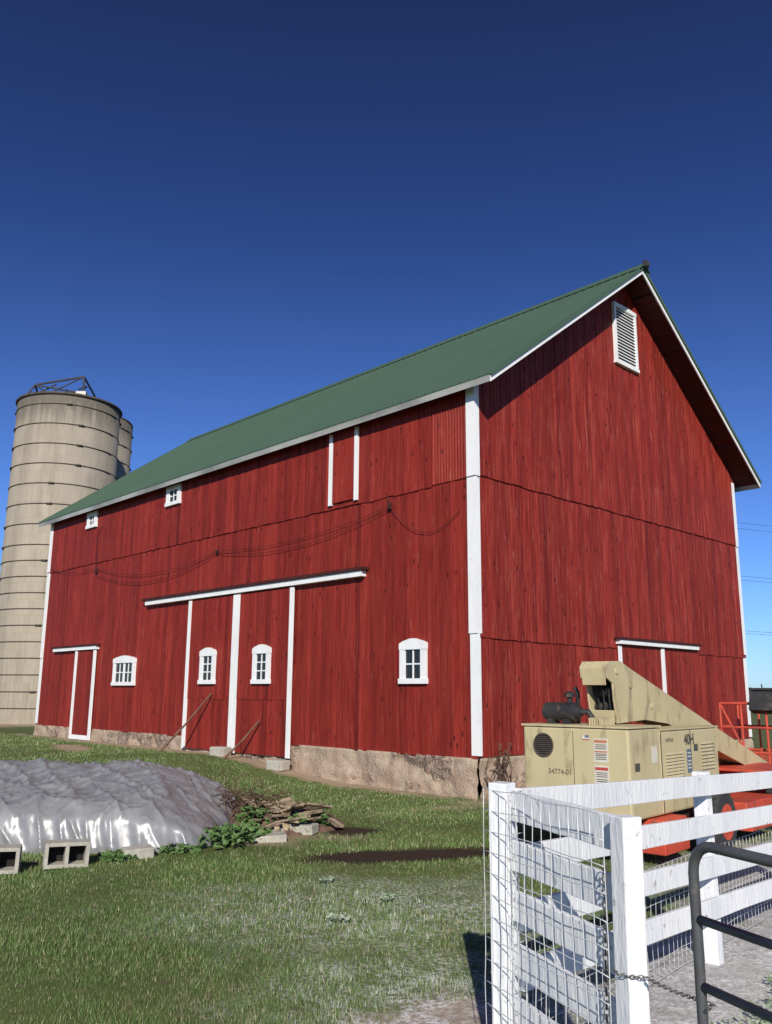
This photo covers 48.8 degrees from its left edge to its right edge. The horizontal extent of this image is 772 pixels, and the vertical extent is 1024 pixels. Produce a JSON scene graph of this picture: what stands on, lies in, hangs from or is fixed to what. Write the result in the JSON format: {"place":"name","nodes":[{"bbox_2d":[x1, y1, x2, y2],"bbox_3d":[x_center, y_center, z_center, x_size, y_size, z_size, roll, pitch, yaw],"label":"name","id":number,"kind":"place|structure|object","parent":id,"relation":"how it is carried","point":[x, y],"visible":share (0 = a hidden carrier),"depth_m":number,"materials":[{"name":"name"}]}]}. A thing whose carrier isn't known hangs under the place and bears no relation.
{"place":"outdoors","nodes":[
{"label":"outdoors","id":0,"kind":"place"},
{"bbox_2d":[0,711,771,1023],"bbox_3d":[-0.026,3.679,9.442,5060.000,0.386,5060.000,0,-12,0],"label":"ground","id":1,"kind":"structure","parent":0,"point":[743,970],"depth_m":6.63,"materials":[{"name":"green plant"}]},
{"bbox_2d":[0,844,22,874],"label":"concrete block","id":2,"kind":"object","parent":1,"relation":"on","point":[10,858],"depth_m":8.69,"materials":[{"name":"grey concrete"}]},
{"bbox_2d":[0,376,122,723],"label":"silo","id":3,"kind":"object","parent":1,"relation":"on","point":[64,449],"visible":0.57,"depth_m":40.12,"materials":[{"name":"concrete"}]},
{"bbox_2d":[42,839,89,868],"bbox_3d":[-3.365,3.595,8.964,0.440,0.250,0.220,7,-14,-23],"label":"concrete block","id":4,"kind":"object","parent":1,"relation":"on","point":[66,853],"depth_m":8.96,"materials":[{"name":"grey concrete"}]},
{"bbox_2d":[97,848,137,861],"bbox_3d":[-2.923,3.741,9.300,0.439,0.109,0.387,4,-13,-17],"label":"weed plant","id":5,"kind":"object","parent":1,"relation":"on","point":[117,855],"visible":0.88,"depth_m":9.24,"materials":[{"name":"green plant"}]},
{"bbox_2d":[0,758,235,854],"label":"tarp covered pile","id":6,"kind":"object","parent":1,"relation":"on","point":[114,805],"visible":0.88,"depth_m":10.16,"materials":[{"name":"grey plastic tarpaulin"}]},
{"bbox_2d":[116,417,133,479],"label":"silo","id":7,"kind":"object","parent":1,"relation":"on","point":[126,437],"visible":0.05,"depth_m":48.39,"materials":[{"name":"concrete"}]},
{"bbox_2d":[121,844,153,859],"bbox_3d":[-2.746,3.768,9.419,0.320,0.120,0.200,4,-10,-28],"label":"concrete slab","id":8,"kind":"object","parent":1,"relation":"on","point":[143,851],"depth_m":9.36,"materials":[{"name":"grey concrete"}]},
{"bbox_2d":[158,843,201,854],"bbox_3d":[-2.368,3.848,9.806,0.512,0.121,0.523,0,-12,0],"label":"weed plant","id":9,"kind":"object","parent":1,"relation":"on","point":[182,848],"visible":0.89,"depth_m":9.67,"materials":[{"name":"green plant"}]},
{"bbox_2d":[159,693,211,751],"bbox_3d":[-4.947,5.197,21.014,1.316,1.444,0.057,-2,-12,11],"label":"wooden prop","id":10,"kind":"object","parent":1,"relation":"on","point":[181,728],"visible":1,"depth_m":20.99,"materials":[{"name":"brown wood"}]},
{"bbox_2d":[209,746,231,756],"bbox_3d":[-3.878,5.615,19.954,0.450,0.220,0.300,-8,-14,34],"label":"footing stone","id":11,"kind":"object","parent":1,"relation":"on","point":[221,751],"visible":0.93,"depth_m":19.82,"materials":[{"name":"concrete"}]},
{"bbox_2d":[198,822,255,848],"bbox_3d":[-1.930,3.849,10.168,0.741,0.271,0.770,0,-12,0],"label":"weed plant","id":12,"kind":"object","parent":1,"relation":"on","point":[225,833],"visible":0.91,"depth_m":10.05,"materials":[{"name":"green plant"}]},
{"bbox_2d":[223,720,259,758],"bbox_3d":[-3.299,5.201,19.444,0.844,0.881,0.057,-2,-12,9],"label":"wooden prop","id":13,"kind":"object","parent":1,"relation":"on","point":[237,745],"visible":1,"depth_m":19.42,"materials":[{"name":"brown wood"}]},
{"bbox_2d":[232,822,271,841],"bbox_3d":[-1.677,3.980,10.611,0.542,0.201,0.533,0,-12,0],"label":"weed plant","id":14,"kind":"object","parent":1,"relation":"on","point":[255,831],"visible":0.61,"depth_m":10.54,"materials":[{"name":"green plant"}]},
{"bbox_2d":[235,805,274,825],"bbox_3d":[-1.731,4.034,11.216,0.571,0.344,0.552,0,-12,0],"label":"weed plant","id":15,"kind":"object","parent":1,"relation":"on","point":[248,816],"visible":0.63,"depth_m":11.12,"materials":[{"name":"green plant"}]},
{"bbox_2d":[252,831,286,842],"bbox_3d":[-1.448,4.030,10.541,0.420,0.090,0.250,1,-9,-12],"label":"concrete slab","id":16,"kind":"object","parent":1,"relation":"on","point":[276,836],"depth_m":10.44,"materials":[{"name":"grey concrete"}]},
{"bbox_2d":[266,759,289,770],"bbox_3d":[-2.338,5.487,18.448,0.450,0.220,0.300,-8,-14,34],"label":"footing stone","id":17,"kind":"object","parent":1,"relation":"on","point":[277,765],"visible":0.97,"depth_m":18.33,"materials":[{"name":"concrete"}]},
{"bbox_2d":[229,798,345,835],"bbox_3d":[-1.779,4.195,11.886,3.000,0.390,2.400,0,-12,0],"label":"rubble pile","id":18,"kind":"object","parent":1,"relation":"on","point":[289,832],"visible":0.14,"depth_m":11.33,"materials":[{"name":"brown stone"}]},
{"bbox_2d":[244,798,258,807],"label":"scrap board","id":19,"kind":"object","parent":18,"relation":"on","point":[249,802],"visible":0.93,"depth_m":11.39,"materials":[{"name":"brown wood"}]},
{"bbox_2d":[185,767,323,821],"bbox_3d":[-2.066,3.856,11.715,2.584,0.620,1.446,0,-12,0],"label":"dry vine tangle","id":20,"kind":"object","parent":18,"relation":"on","point":[243,802],"visible":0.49,"depth_m":11.59,"materials":[{"name":"brown plant"}]},
{"bbox_2d":[261,796,291,806],"bbox_3d":[-1.556,4.044,11.774,0.535,0.026,0.134,-14,7,-5],"label":"scrap board","id":21,"kind":"object","parent":18,"relation":"on","point":[286,800],"visible":0.29,"depth_m":11.78,"materials":[{"name":"brown wood"}]},
{"bbox_2d":[270,814,292,816],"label":"scrap board","id":22,"kind":"object","parent":18,"relation":"on","point":[279,815],"visible":1,"depth_m":11.16,"materials":[{"name":"brown wood"}]},
{"bbox_2d":[262,801,281,812],"bbox_3d":[-1.533,3.944,11.406,0.134,0.026,0.480,3,-3,-25],"label":"scrap board","id":23,"kind":"object","parent":22,"relation":"on","point":[272,809],"visible":0.79,"depth_m":11.31,"materials":[{"name":"brown wood"}]},
{"bbox_2d":[279,822,290,830],"bbox_3d":[-1.319,4.093,11.096,0.142,0.076,0.095,19,-4,18],"label":"broken brick","id":24,"kind":"object","parent":18,"relation":"on","point":[285,826],"visible":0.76,"depth_m":11.05,"materials":[{"name":"brick"}]},
{"bbox_2d":[286,821,294,829],"bbox_3d":[-1.246,4.107,11.141,0.092,0.074,0.138,-13,20,-34],"label":"broken brick","id":25,"kind":"object","parent":18,"relation":"on","point":[291,826],"visible":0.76,"depth_m":11.09,"materials":[{"name":"concrete"}]},
{"bbox_2d":[285,801,297,808],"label":"scrap board","id":26,"kind":"object","parent":18,"relation":"on","point":[290,805],"visible":0.93,"depth_m":11.18,"materials":[{"name":"brown wood"}]},
{"bbox_2d":[275,815,310,821],"bbox_3d":[-1.209,3.982,11.045,0.513,0.027,0.075,-19,-21,23],"label":"scrap board","id":27,"kind":"object","parent":18,"relation":"on","point":[295,818],"visible":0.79,"depth_m":10.99,"materials":[{"name":"brown wood"}]},
{"bbox_2d":[282,803,307,812],"bbox_3d":[-1.269,4.007,11.486,0.466,0.026,0.124,-22,-35,12],"label":"scrap board","id":28,"kind":"object","parent":18,"relation":"on","point":[289,810],"visible":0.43,"depth_m":11.46,"materials":[{"name":"brown wood"}]},
{"bbox_2d":[298,808,323,815],"bbox_3d":[-0.999,4.006,11.365,0.370,0.026,0.110,-6,-4,-14],"label":"scrap board","id":29,"kind":"object","parent":18,"relation":"on","point":[314,811],"visible":1,"depth_m":11.34,"materials":[{"name":"brown wood"}]},
{"bbox_2d":[306,802,332,808],"bbox_3d":[-0.903,3.917,11.360,0.430,0.027,0.104,21,-37,-33],"label":"scrap board","id":30,"kind":"object","parent":29,"relation":"on","point":[309,804],"visible":1,"depth_m":11.34,"materials":[{"name":"brown wood"}]},
{"bbox_2d":[324,817,343,826],"bbox_3d":[-0.701,4.160,11.433,0.138,0.026,0.336,20,-7,-35],"label":"scrap board","id":31,"kind":"object","parent":18,"relation":"on","point":[334,822],"visible":0.86,"depth_m":11.38,"materials":[{"name":"brown wood"}]},
{"bbox_2d":[285,811,311,824],"bbox_3d":[-1.193,4.102,11.279,0.425,0.246,0.450,0,-12,0],"label":"weed plant","id":32,"kind":"object","parent":1,"relation":"on","point":[302,820],"visible":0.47,"depth_m":11.24,"materials":[{"name":"green plant"}]},
{"bbox_2d":[293,823,318,834],"bbox_3d":[-1.079,4.142,11.131,0.350,0.120,0.200,-7,-11,22],"label":"concrete slab","id":33,"kind":"object","parent":1,"relation":"on","point":[313,828],"depth_m":11.04,"materials":[{"name":"grey concrete"}]},
{"bbox_2d":[306,816,320,820],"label":"scrap board","id":34,"kind":"object","parent":33,"relation":"on","point":[313,818],"visible":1,"depth_m":11.19,"materials":[{"name":"brown wood"}]},
{"bbox_2d":[309,808,331,826],"bbox_3d":[-0.921,4.144,11.486,0.410,0.252,0.402,0,-12,0],"label":"weed plant","id":35,"kind":"object","parent":1,"relation":"on","point":[323,816],"visible":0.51,"depth_m":11.39,"materials":[{"name":"green plant"}]},
{"bbox_2d":[319,875,334,882],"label":"weed plant","id":36,"kind":"object","parent":1,"relation":"on","point":[327,878],"visible":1,"depth_m":8.22,"materials":[{"name":"green plant"}]},
{"bbox_2d":[327,911,350,922],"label":"weed plant","id":37,"kind":"object","parent":1,"relation":"on","point":[331,915],"visible":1,"depth_m":6.84,"materials":[{"name":"green plant"}]},
{"bbox_2d":[380,892,396,900],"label":"weed plant","id":38,"kind":"object","parent":1,"relation":"on","point":[387,896],"visible":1,"depth_m":7.53,"materials":[{"name":"green plant"}]},
{"bbox_2d":[33,260,761,799],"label":"barn","id":39,"kind":"structure","parent":1,"relation":"on","point":[441,568],"depth_m":19.43,"materials":[{"name":"wood"}]},
{"bbox_2d":[68,650,96,739],"bbox_3d":[-9.339,5.631,26.276,0.095,2.680,1.420,12,-16,-43],"label":"door","id":40,"kind":"structure","parent":39,"relation":"in","point":[80,723],"depth_m":26.25,"materials":[{"name":"red paint"}]},
{"bbox_2d":[85,511,98,529],"bbox_3d":[-9.534,0.265,27.639,0.095,0.520,0.720,12,-16,-43],"label":"window","id":41,"kind":"structure","parent":39,"relation":"in","point":[92,518],"depth_m":27.61,"materials":[{"name":"white paint"}]},
{"bbox_2d":[111,655,136,685],"bbox_3d":[-7.586,4.589,24.656,0.095,0.850,1.340,12,-16,-43],"label":"window","id":42,"kind":"structure","parent":39,"relation":"in","point":[124,667],"depth_m":24.62,"materials":[{"name":"white paint"}]},
{"bbox_2d":[164,483,181,506],"bbox_3d":[-5.989,-0.465,24.031,0.095,0.560,0.800,12,-16,-43],"label":"window","id":43,"kind":"structure","parent":39,"relation":"in","point":[173,493],"depth_m":24.01,"materials":[{"name":"white paint"}]},
{"bbox_2d":[197,647,216,683],"bbox_3d":[-4.480,3.861,21.388,0.095,0.900,0.730,12,-16,-43],"label":"window","id":44,"kind":"structure","parent":39,"relation":"in","point":[207,664],"depth_m":21.37,"materials":[{"name":"white paint"}]},
{"bbox_2d":[181,595,236,749],"bbox_3d":[-4.420,4.037,21.373,0.100,3.750,2.205,12,-16,-43],"label":"door","id":45,"kind":"structure","parent":39,"relation":"in","point":[211,622],"depth_m":21.29,"materials":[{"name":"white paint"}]},
{"bbox_2d":[250,644,271,683],"bbox_3d":[-2.891,3.530,19.773,0.095,0.900,0.710,12,-16,-43],"label":"window","id":46,"kind":"structure","parent":39,"relation":"in","point":[261,653],"depth_m":19.75,"materials":[{"name":"white paint"}]},
{"bbox_2d":[231,587,294,757],"bbox_3d":[-2.860,3.711,19.784,0.100,3.750,2.235,12,-16,-43],"label":"door","id":47,"kind":"structure","parent":39,"relation":"in","point":[267,617],"depth_m":19.67,"materials":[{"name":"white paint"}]},
{"bbox_2d":[328,426,358,506],"bbox_3d":[-0.927,-1.002,18.777,0.080,1.660,0.950,12,-16,-43],"label":"door","id":48,"kind":"structure","parent":39,"relation":"in","point":[343,479],"depth_m":18.74,"materials":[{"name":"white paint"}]},
{"bbox_2d":[398,638,427,683],"bbox_3d":[0.524,2.871,16.412,0.095,0.860,0.740,12,-16,-43],"label":"window","id":49,"kind":"structure","parent":39,"relation":"in","point":[413,652],"depth_m":16.39,"materials":[{"name":"white paint"}]},
{"bbox_2d":[618,645,666,724],"bbox_3d":[5.748,4.152,19.001,1.940,2.240,0.105,12,-16,-43],"label":"door","id":50,"kind":"structure","parent":39,"relation":"in","point":[649,663],"depth_m":19.28,"materials":[{"name":"red paint"}]},
{"bbox_2d":[664,649,702,717],"bbox_3d":[7.091,4.424,20.289,1.729,2.220,0.071,12,-16,-43],"label":"door","id":51,"kind":"structure","parent":39,"relation":"in","point":[683,679],"depth_m":20.41,"materials":[{"name":"red wood"}]},
{"bbox_2d":[484,741,512,782],"bbox_3d":[2.023,4.523,14.917,0.547,0.976,0.348,5,-13,-19],"label":"dry weed","id":52,"kind":"object","parent":1,"relation":"on","point":[503,766],"visible":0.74,"depth_m":14.96,"materials":[{"name":"brown plant"}]},
{"bbox_2d":[483,771,771,1023],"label":"fence","id":53,"kind":"object","parent":1,"relation":"on","point":[623,841],"visible":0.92,"depth_m":4.09,"materials":[{"name":"white paint"}]},
{"bbox_2d":[602,862,609,1023],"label":"chain","id":54,"kind":"object","parent":53,"relation":"hanging from","point":[605,941],"visible":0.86,"depth_m":3.37,"materials":[{"name":"metal"}]},
{"bbox_2d":[612,967,715,1011],"bbox_3d":[1.008,1.728,3.099,0.086,0.028,0.482,7,-14,-28],"label":"chain","id":55,"kind":"object","parent":53,"relation":"hanging from","point":[669,989],"visible":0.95,"depth_m":3.12,"materials":[{"name":"metal"}]},
{"bbox_2d":[521,661,771,855],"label":"boom lift","id":56,"kind":"object","parent":1,"relation":"on","point":[672,737],"visible":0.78,"depth_m":9.79,"materials":[{"name":"beige paint"}]},
{"bbox_2d":[688,842,771,1023],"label":"gate","id":57,"kind":"structure","parent":1,"relation":"on","point":[703,988],"depth_m":2.90,"materials":[{"name":"grey metal"}]},
{"bbox_2d":[711,1012,769,1023],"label":"weed plant","id":58,"kind":"object","parent":1,"relation":"on","point":[742,1017],"visible":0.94,"depth_m":4.74,"materials":[{"name":"green plant"}]},
{"bbox_2d":[746,994,771,1023],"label":"weed plant","id":59,"kind":"object","parent":1,"relation":"on","point":[769,1002],"visible":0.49,"depth_m":4.99,"materials":[{"name":"green plant"}]},
{"bbox_2d":[767,973,771,989],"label":"weed plant","id":60,"kind":"object","parent":1,"relation":"on","point":[769,979],"visible":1,"depth_m":5.44,"materials":[{"name":"green plant"}]},
{"bbox_2d":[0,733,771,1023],"bbox_3d":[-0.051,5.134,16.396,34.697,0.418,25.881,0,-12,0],"label":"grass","id":61,"kind":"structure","parent":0,"point":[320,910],"depth_m":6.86,"materials":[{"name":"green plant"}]},
{"bbox_2d":[0,0,771,687],"label":"sky","id":62,"kind":"structure","parent":0,"point":[214,214],"materials":[{"name":"blue"}]},
{"bbox_3d":[-1.579,4.117,10.931,0.220,0.080,0.300,-5,-11,38],"label":"concrete slab","id":63,"kind":"object","parent":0,"visible":0},
{"bbox_2d":[260,820,281,830],"bbox_3d":[-1.474,4.021,10.921,0.276,0.026,0.101,-17,-3,-9],"label":"scrap board","id":64,"kind":"object","parent":63,"relation":"on","point":[276,823],"visible":0.79,"depth_m":10.89,"materials":[{"name":"brown wood"}]}
]}

